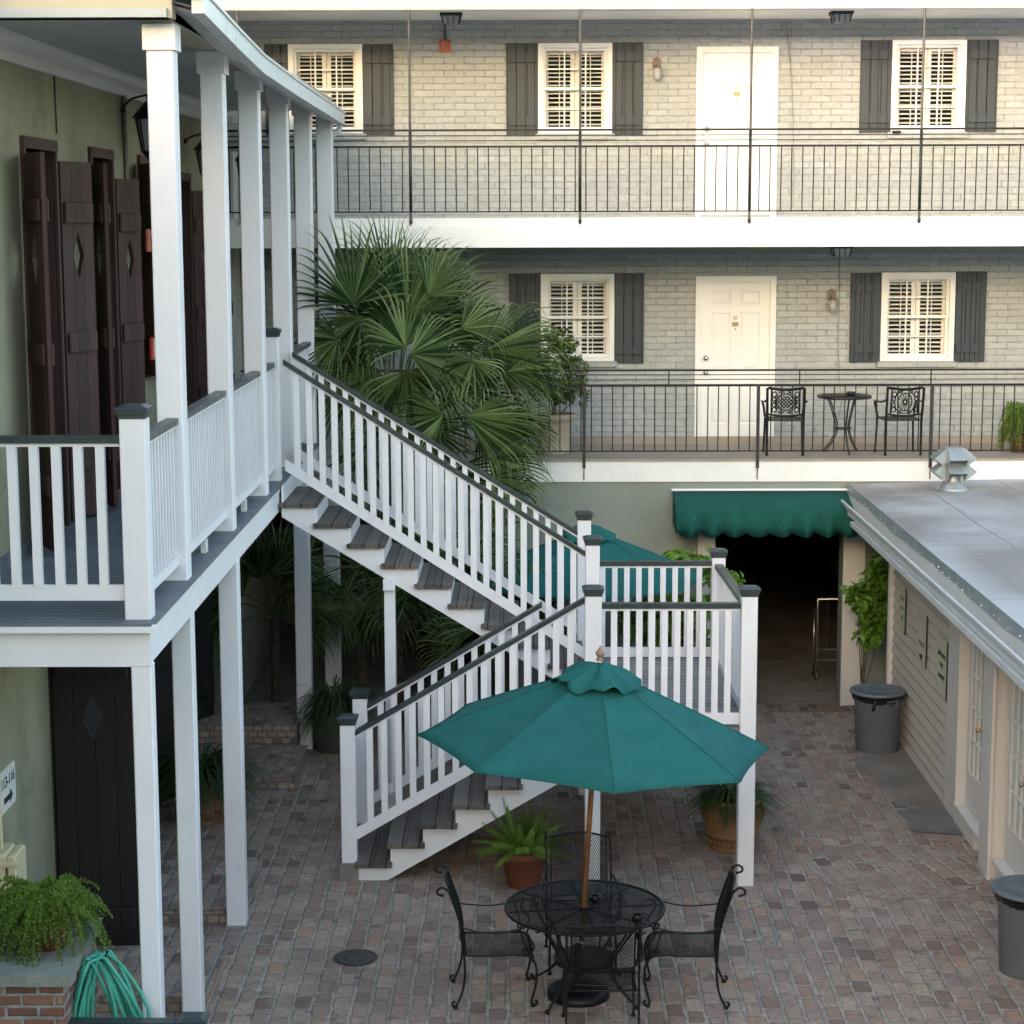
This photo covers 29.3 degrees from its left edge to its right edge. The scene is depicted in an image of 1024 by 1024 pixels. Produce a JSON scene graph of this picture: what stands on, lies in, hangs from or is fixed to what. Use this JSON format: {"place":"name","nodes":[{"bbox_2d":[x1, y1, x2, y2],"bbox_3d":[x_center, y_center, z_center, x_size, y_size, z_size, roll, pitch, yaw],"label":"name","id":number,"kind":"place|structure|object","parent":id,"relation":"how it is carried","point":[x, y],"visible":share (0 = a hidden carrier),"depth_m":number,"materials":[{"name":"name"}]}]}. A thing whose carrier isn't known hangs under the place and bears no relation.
{"place":"outdoors","nodes":[
{"label":"outdoors","id":0,"kind":"place"},
{"bbox_2d":[157,740,288,829],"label":"potted grass","id":1,"kind":"object","parent":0,"point":[211,789],"depth_m":19.67,"materials":[{"name":"plant"}]},
{"bbox_2d":[275,675,383,753],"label":"potted grass","id":2,"kind":"object","parent":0,"point":[327,709],"depth_m":22.41,"materials":[{"name":"green plant"}]},
{"bbox_2d":[243,533,838,704],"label":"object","id":3,"kind":"structure","parent":0,"point":[793,577],"depth_m":28.33,"materials":[{"name":"black"}]},
{"bbox_2d":[812,598,837,685],"bbox_3d":[4.594,1.676,25.808,1.195,1.116,0.614,0,9,0],"label":"steel barrier","id":4,"kind":"object","parent":3,"relation":"on","point":[815,676],"visible":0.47,"depth_m":25.81,"materials":[{"name":"metal"}]},
{"bbox_2d":[99,705,1023,1023],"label":"ground","id":5,"kind":"structure","parent":0,"point":[839,847],"depth_m":17.19,"materials":[{"name":"brick"}]},
{"bbox_2d":[0,917,101,1023],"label":"brick pier","id":6,"kind":"structure","parent":5,"relation":"on","point":[44,992],"depth_m":12.39,"materials":[{"name":"red brick"}]},
{"bbox_2d":[0,873,115,973],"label":"potted asparagus fern","id":7,"kind":"object","parent":6,"relation":"on","point":[38,917],"visible":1,"depth_m":12.62,"materials":[{"name":"plant"}]},
{"bbox_2d":[73,949,150,1017],"bbox_3d":[-2.617,3.359,12.808,0.510,1.067,0.238,-3,9,-19],"label":"garden hose","id":8,"kind":"object","parent":6,"relation":"hanging from","point":[119,989],"visible":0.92,"depth_m":12.73,"materials":[{"name":"green rubber"}]},
{"bbox_2d":[68,1012,209,1023],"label":"foreground railing","id":9,"kind":"object","parent":5,"relation":"on","point":[193,1017],"visible":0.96,"depth_m":12.52,"materials":[{"name":"black paint"}]},
{"bbox_2d":[96,945,226,1012],"bbox_3d":[-3.049,3.709,15.628,1.429,0.154,1.082,0,9,0],"label":"brick step","id":10,"kind":"object","parent":5,"relation":"on","point":[129,958],"visible":0.3,"depth_m":15.58,"materials":[{"name":"brick"}]},
{"bbox_2d":[0,0,345,1017],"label":"gallery building","id":11,"kind":"structure","parent":5,"relation":"on","point":[102,704],"depth_m":16.01,"materials":[{"name":"green paint"}]},
{"bbox_2d":[0,760,15,815],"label":"room sign","id":12,"kind":"object","parent":11,"relation":"attached to","point":[8,785],"visible":1,"depth_m":14.64,"materials":[{"name":"white"}]},
{"bbox_2d":[0,784,26,893],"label":"electric box","id":13,"kind":"object","parent":11,"relation":"attached to","point":[12,858],"visible":0.7,"depth_m":14.19,"materials":[{"name":"beige metal"}]},
{"bbox_2d":[121,94,148,160],"bbox_3d":[-3.546,-3.687,18.843,0.444,0.650,0.286,0,9,0],"label":"wall lantern","id":14,"kind":"object","parent":11,"relation":"attached to","point":[140,115],"depth_m":18.79,"materials":[{"name":"black metal"}]},
{"bbox_2d":[137,155,153,376],"bbox_3d":[-3.792,-2.541,20.224,0.290,2.220,1.100,0,9,0],"label":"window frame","id":15,"kind":"structure","parent":11,"relation":"in","point":[140,158],"depth_m":19.71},
{"bbox_2d":[145,229,151,251],"bbox_3d":[-3.531,-2.659,19.184,0.087,0.220,0.142,0,9,0],"label":"fire call box","id":16,"kind":"object","parent":11,"relation":"attached to","point":[148,237],"visible":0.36,"depth_m":19.12,"materials":[{"name":"metal"}]},
{"bbox_2d":[149,337,154,359],"bbox_3d":[-3.546,-1.619,19.389,0.050,0.220,0.140,0,9,0],"label":"fire call box","id":17,"kind":"object","parent":11,"relation":"attached to","point":[152,347],"visible":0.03,"depth_m":19.32,"materials":[{"name":"red metal"}]},
{"bbox_2d":[0,327,310,619],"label":"gallery railing","id":18,"kind":"object","parent":11,"relation":"on","point":[150,559],"visible":0.75,"depth_m":12.67,"materials":[{"name":"white paint"}]},
{"bbox_2d":[184,133,201,175],"bbox_3d":[-3.544,-4.037,22.302,0.399,0.554,0.243,0,9,0],"label":"wall lantern","id":19,"kind":"object","parent":11,"relation":"attached to","point":[197,148],"depth_m":22.26,"materials":[{"name":"black metal"}]},
{"bbox_2d":[234,155,238,172],"bbox_3d":[-3.454,-4.277,24.299,0.550,0.522,0.229,0,9,0],"label":"wall lantern","id":20,"kind":"object","parent":11,"relation":"attached to","point":[237,160],"depth_m":24.28,"materials":[{"name":"black metal"}]},
{"bbox_2d":[161,860,262,923],"bbox_3d":[-3.033,3.408,17.671,1.429,0.144,1.351,0,9,0],"label":"brick step","id":21,"kind":"object","parent":5,"relation":"on","point":[214,891],"visible":0.33,"depth_m":17.54,"materials":[{"name":"brown brick"}]},
{"bbox_2d":[197,702,300,744],"bbox_3d":[-3.068,2.518,22.807,1.291,0.384,1.088,0,9,0],"label":"brick step","id":22,"kind":"object","parent":5,"relation":"on","point":[261,726],"visible":0.62,"depth_m":22.29,"materials":[{"name":"brown brick"}]},
{"bbox_2d":[200,745,307,789],"bbox_3d":[-3.016,2.804,21.634,1.412,0.164,1.288,0,9,0],"label":"brick step","id":23,"kind":"object","parent":5,"relation":"on","point":[292,759],"visible":0.45,"depth_m":21.46,"materials":[{"name":"brown brick"}]},
{"bbox_2d":[211,517,359,701],"bbox_3d":[-2.864,1.291,23.274,2.301,2.671,0.843,0,9,0],"label":"palm","id":24,"kind":"object","parent":5,"relation":"on","point":[277,561],"visible":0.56,"depth_m":23.11,"materials":[{"name":"green plant"}]},
{"bbox_2d":[266,528,433,687],"bbox_3d":[-1.940,1.316,23.399,2.126,2.579,0.697,0,9,0],"label":"palm","id":25,"kind":"object","parent":5,"relation":"on","point":[360,634],"visible":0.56,"depth_m":23.44,"materials":[{"name":"green plant"}]},
{"bbox_2d":[334,949,377,965],"bbox_3d":[-1.294,3.684,16.224,0.364,0.008,0.364,0,9,0],"label":"manhole cover","id":26,"kind":"object","parent":5,"relation":"on","point":[354,957],"visible":1,"depth_m":16.21,"materials":[{"name":"grey metal"}]},
{"bbox_2d":[292,203,577,732],"bbox_3d":[-0.925,-0.451,22.800,3.435,6.244,1.696,0,9,0],"label":"fan palm","id":27,"kind":"object","parent":5,"relation":"on","point":[428,318],"visible":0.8,"depth_m":22.32,"materials":[{"name":"green plant"}]},
{"bbox_2d":[346,486,530,714],"bbox_3d":[-0.685,1.191,22.208,2.382,3.172,0.873,0,9,0],"label":"palm","id":28,"kind":"object","parent":5,"relation":"on","point":[401,596],"visible":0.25,"depth_m":22.04,"materials":[{"name":"green plant"}]},
{"bbox_2d":[478,665,494,695],"bbox_3d":[-0.056,2.246,22.532,0.810,0.984,0.652,0,9,0],"label":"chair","id":29,"kind":"object","parent":5,"relation":"on","point":[479,669],"visible":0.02,"depth_m":22.34,"materials":[{"name":"black metal"}]},
{"bbox_2d":[434,864,539,1008],"bbox_3d":[-0.196,3.315,15.397,0.810,0.984,0.652,-1,9,-4],"label":"chair","id":30,"kind":"object","parent":5,"relation":"on","point":[455,900],"visible":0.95,"depth_m":15.33,"materials":[{"name":"black metal"}]},
{"bbox_2d":[412,547,576,691],"bbox_3d":[-0.073,1.584,21.887,2.151,2.486,0.932,0,9,0],"label":"palm","id":31,"kind":"object","parent":5,"relation":"on","point":[452,633],"visible":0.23,"depth_m":21.84,"materials":[{"name":"green plant"}]},
{"bbox_2d":[279,352,760,885],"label":"staircase","id":32,"kind":"structure","parent":5,"relation":"on","point":[715,680],"depth_m":19.17,"materials":[{"name":"white paint"}]},
{"bbox_2d":[472,797,571,889],"bbox_3d":[0.107,3.014,17.952,0.971,0.821,0.979,0,9,0],"label":"potted fern","id":33,"kind":"object","parent":5,"relation":"on","point":[522,856],"visible":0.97,"depth_m":17.84,"materials":[{"name":"plant"}]},
{"bbox_2d":[541,829,620,974],"bbox_3d":[0.562,3.201,16.144,0.652,0.984,0.810,0,9,-2],"label":"chair","id":34,"kind":"object","parent":5,"relation":"on","point":[545,876],"visible":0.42,"depth_m":16.35,"materials":[{"name":"black metal"}]},
{"bbox_2d":[504,879,665,1014],"bbox_3d":[0.569,3.441,15.396,1.264,0.732,1.264,-1,9,-7],"label":"table","id":35,"kind":"object","parent":5,"relation":"on","point":[587,911],"visible":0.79,"depth_m":15.33,"materials":[{"name":"black metal"}]},
{"bbox_2d":[588,893,600,902],"bbox_3d":[0.650,3.041,15.422,0.104,0.056,0.104,0,9,0],"label":"ashtray","id":36,"kind":"object","parent":35,"relation":"on","point":[594,897],"visible":1,"depth_m":15.40,"materials":[{"name":"black metal"}]},
{"bbox_2d":[630,912,643,922],"bbox_3d":[0.957,3.103,15.001,0.104,0.056,0.104,0,9,0],"label":"ashtray","id":37,"kind":"object","parent":35,"relation":"on","point":[637,917],"visible":1,"depth_m":14.98,"materials":[{"name":"black metal"}]},
{"bbox_2d":[477,524,705,600],"bbox_3d":[0.856,1.365,22.394,2.531,2.758,2.531,2,9,17],"label":"patio umbrella","id":38,"kind":"object","parent":5,"relation":"on","point":[612,547],"visible":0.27,"depth_m":21.75,"materials":[{"name":"teal fabric"}]},
{"bbox_2d":[418,645,769,1007],"bbox_3d":[0.638,2.412,15.221,2.527,2.813,2.532,3,9,19],"label":"patio umbrella","id":39,"kind":"object","parent":5,"relation":"on","point":[603,727],"visible":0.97,"depth_m":14.56,"materials":[{"name":"teal fabric"}]},
{"bbox_2d":[557,924,644,1023],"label":"chair","id":40,"kind":"object","parent":5,"relation":"on","point":[587,972],"visible":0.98,"depth_m":14.40,"materials":[{"name":"black metal"}]},
{"bbox_2d":[215,0,1023,705],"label":"inn building","id":41,"kind":"structure","parent":5,"relation":"on","point":[649,286],"depth_m":25.32,"materials":[{"name":"brick"}]},
{"bbox_2d":[288,44,366,139],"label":"window","id":42,"kind":"structure","parent":41,"relation":"in","point":[335,70],"depth_m":25.30,"materials":[{"name":"paint"}]},
{"bbox_2d":[314,264,381,359],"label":"window","id":43,"kind":"structure","parent":41,"relation":"in","point":[315,267],"depth_m":25.71,"materials":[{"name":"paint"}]},
{"bbox_2d":[440,25,450,51],"bbox_3d":[-0.857,-6.092,25.088,0.136,0.396,0.085,0,9,0],"label":"fire alarm","id":44,"kind":"object","parent":41,"relation":"attached to","point":[444,45],"visible":0.89,"depth_m":25.09,"materials":[{"name":"red metal"}]},
{"bbox_2d":[439,12,462,24],"bbox_3d":[-0.754,-6.103,24.270,0.280,0.132,0.280,0,9,0],"label":"ceiling lamp","id":45,"kind":"object","parent":41,"relation":"attached to","point":[450,18],"visible":1,"depth_m":24.16,"materials":[{"name":"metal"}]},
{"bbox_2d":[525,323,590,454],"bbox_3d":[0.585,-1.536,24.554,0.856,1.643,0.806,0,9,0],"label":"potted shrub","id":46,"kind":"object","parent":41,"relation":"on","point":[565,426],"visible":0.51,"depth_m":24.55,"materials":[{"name":"green plant"}]},
{"bbox_2d":[535,43,614,139],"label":"window","id":47,"kind":"structure","parent":41,"relation":"in","point":[558,63],"depth_m":25.30,"materials":[{"name":"paint"}]},
{"bbox_2d":[538,274,616,366],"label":"window","id":48,"kind":"structure","parent":41,"relation":"in","point":[585,302],"depth_m":25.73,"materials":[{"name":"paint"}]},
{"bbox_2d":[227,8,1023,224],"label":"iron railing","id":49,"kind":"object","parent":41,"relation":"attached to","point":[580,146],"visible":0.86,"depth_m":23.61,"materials":[{"name":"metal"}]},
{"bbox_2d":[240,368,1023,479],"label":"iron railing","id":50,"kind":"object","parent":41,"relation":"attached to","point":[583,436],"visible":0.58,"depth_m":24.05,"materials":[{"name":"black metal"}]},
{"bbox_2d":[652,57,660,79],"bbox_3d":[1.857,-5.676,25.096,0.110,0.289,0.155,0,9,0],"label":"wall sconce","id":51,"kind":"object","parent":41,"relation":"attached to","point":[656,64],"depth_m":25.06,"materials":[{"name":"white glass"}]},
{"bbox_2d":[694,276,776,436],"bbox_3d":[2.923,-1.998,25.753,1.049,2.187,0.170,0,9,0],"label":"door","id":52,"kind":"structure","parent":41,"relation":"in","point":[735,316],"depth_m":25.71,"materials":[{"name":"wood"}]},
{"bbox_2d":[695,46,778,216],"bbox_3d":[2.894,-4.900,25.319,1.045,2.157,0.170,0,9,0],"label":"door","id":53,"kind":"structure","parent":41,"relation":"in","point":[723,72],"depth_m":25.28,"materials":[{"name":"wood"}]},
{"bbox_2d":[671,488,858,537],"bbox_3d":[3.103,0.011,23.907,2.269,0.510,0.674,0,9,0],"label":"green awning","id":54,"kind":"object","parent":41,"relation":"attached to","point":[760,512],"visible":0.95,"depth_m":23.67,"materials":[{"name":"fabric"}]},
{"bbox_2d":[761,386,807,455],"bbox_3d":[3.400,-1.150,24.473,0.584,0.871,0.509,0,9,4],"label":"cast iron chair","id":55,"kind":"object","parent":41,"relation":"on","point":[776,417],"visible":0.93,"depth_m":24.26,"materials":[{"name":"black metal"}]},
{"bbox_2d":[827,289,836,311],"bbox_3d":[4.171,-2.754,25.518,0.110,0.289,0.155,0,9,0],"label":"wall sconce","id":56,"kind":"object","parent":41,"relation":"attached to","point":[831,297],"depth_m":25.48,"materials":[{"name":"white glass"}]},
{"bbox_2d":[828,11,853,23],"bbox_3d":[4.067,-6.112,24.234,0.280,0.132,0.280,0,9,0],"label":"ceiling lamp","id":57,"kind":"object","parent":41,"relation":"attached to","point":[840,16],"visible":1,"depth_m":24.13,"materials":[{"name":"metal"}]},
{"bbox_2d":[829,247,853,255],"bbox_3d":[4.138,-3.284,24.657,0.280,0.132,0.280,0,9,0],"label":"ceiling lamp","id":58,"kind":"object","parent":41,"relation":"attached to","point":[841,251],"visible":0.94,"depth_m":24.56,"materials":[{"name":"metal"}]},
{"bbox_2d":[817,393,871,454],"bbox_3d":[4.167,-1.104,24.630,0.680,0.731,0.680,0,9,0],"label":"bistro table","id":59,"kind":"object","parent":41,"relation":"on","point":[830,396],"visible":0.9,"depth_m":24.56,"materials":[{"name":"metal"}]},
{"bbox_2d":[847,391,854,395],"bbox_3d":[4.236,-1.482,24.522,0.110,0.045,0.110,0,9,0],"label":"ashtray","id":60,"kind":"object","parent":59,"relation":"on","point":[850,393],"visible":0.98,"depth_m":24.48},
{"bbox_2d":[873,386,925,455],"bbox_3d":[4.838,-1.153,24.462,0.585,0.871,0.509,-1,9,-5],"label":"cast iron chair","id":61,"kind":"object","parent":41,"relation":"on","point":[893,417],"visible":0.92,"depth_m":24.26,"materials":[{"name":"black metal"}]},
{"bbox_2d":[876,272,955,366],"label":"window","id":62,"kind":"structure","parent":41,"relation":"in","point":[918,308],"depth_m":25.70,"materials":[{"name":"paint"}]},
{"bbox_2d":[887,40,966,137],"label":"window","id":63,"kind":"structure","parent":41,"relation":"in","point":[945,60],"depth_m":25.27,"materials":[{"name":"paint"}]},
{"bbox_2d":[995,400,1023,453],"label":"potted fern","id":64,"kind":"object","parent":41,"relation":"on","point":[1018,425],"visible":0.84,"depth_m":24.66,"materials":[{"name":"plant"}]},
{"bbox_2d":[617,546,745,646],"bbox_3d":[1.982,1.507,23.272,1.583,2.182,0.758,0,9,0],"label":"leafy shrub","id":65,"kind":"object","parent":5,"relation":"on","point":[675,554],"visible":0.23,"depth_m":23.15,"materials":[{"name":"green plant"}]},
{"bbox_2d":[641,864,746,1009],"bbox_3d":[1.414,3.313,15.376,0.810,0.984,0.652,0,9,4],"label":"chair","id":66,"kind":"object","parent":5,"relation":"on","point":[726,895],"visible":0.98,"depth_m":15.35,"materials":[{"name":"black metal"}]},
{"bbox_2d":[756,704,854,711],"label":"threshold paving","id":67,"kind":"structure","parent":5,"relation":"on","point":[801,708],"depth_m":24.42,"materials":[{"name":"brick"}]},
{"bbox_2d":[839,552,888,683],"bbox_3d":[4.315,1.475,23.818,0.873,2.068,0.569,-5,10,-31],"label":"leafy shrub","id":68,"kind":"object","parent":5,"relation":"on","point":[869,610],"visible":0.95,"depth_m":23.66,"materials":[{"name":"green plant"}]},
{"bbox_2d":[849,683,905,753],"bbox_3d":[4.189,2.371,22.501,0.644,0.722,0.644,0,9,0],"label":"trash can","id":69,"kind":"object","parent":5,"relation":"on","point":[877,706],"visible":1,"depth_m":22.30,"materials":[{"name":"grey plastic"}]},
{"bbox_2d":[855,741,948,812],"bbox_3d":[4.215,2.878,21.521,0.755,0.001,2.828,0,9,0],"label":"concrete patch","id":70,"kind":"object","parent":5,"relation":"on","point":[900,779],"visible":0.84,"depth_m":21.36,"materials":[{"name":"grey concrete"}]},
{"bbox_2d":[896,806,963,834],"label":"stone pavement","id":71,"kind":"structure","parent":5,"relation":"on","point":[935,819],"depth_m":19.85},
{"bbox_2d":[841,478,1023,879],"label":"laundry building","id":72,"kind":"structure","parent":5,"relation":"on","point":[955,560],"depth_m":19.69,"materials":[{"name":"beige"}]},
{"bbox_2d":[899,583,906,634],"bbox_3d":[4.502,1.115,22.615,0.011,0.530,0.378,0,9,0],"label":"notice sign","id":73,"kind":"object","parent":72,"relation":"attached to","point":[902,607],"visible":1,"depth_m":22.60,"materials":[{"name":"green"}]},
{"bbox_2d":[916,607,927,668],"bbox_3d":[4.495,1.377,21.506,0.011,0.580,0.508,0,9,0],"label":"direction sign","id":74,"kind":"object","parent":72,"relation":"attached to","point":[922,626],"visible":1,"depth_m":21.46,"materials":[{"name":"green"}]},
{"bbox_2d":[936,633,947,700],"bbox_3d":[4.488,1.613,20.470,0.011,0.620,0.488,0,9,0],"label":"door sign","id":75,"kind":"object","parent":72,"relation":"attached to","point":[942,666],"visible":1,"depth_m":20.43,"materials":[{"name":"green"}]},
{"bbox_2d":[929,446,977,491],"bbox_3d":[5.250,-0.516,23.345,0.534,0.515,0.534,0,9,0],"label":"roof vent","id":76,"kind":"object","parent":72,"relation":"on","point":[951,468],"visible":1,"depth_m":23.23,"materials":[{"name":"silver metal"}]},
{"bbox_2d":[965,640,984,819],"bbox_3d":[4.561,1.923,19.311,0.108,2.150,0.710,0,9,0],"label":"french door","id":77,"kind":"structure","parent":72,"relation":"in","point":[977,657],"depth_m":19.42,"materials":[{"name":"white wood"}]},
{"bbox_2d":[1004,679,1023,874],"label":"french door","id":78,"kind":"structure","parent":72,"relation":"in","point":[1014,826],"depth_m":17.66,"materials":[{"name":"wood"}]},
{"bbox_2d":[991,874,1023,979],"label":"trash can","id":79,"kind":"object","parent":5,"relation":"on","point":[1008,890],"visible":1,"depth_m":15.73,"materials":[{"name":"grey plastic"}]},
{"bbox_2d":[674,780,796,853],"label":"potted grass","id":80,"kind":"object","parent":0,"point":[717,809],"depth_m":18.80,"materials":[{"name":"plant"}]}
]}

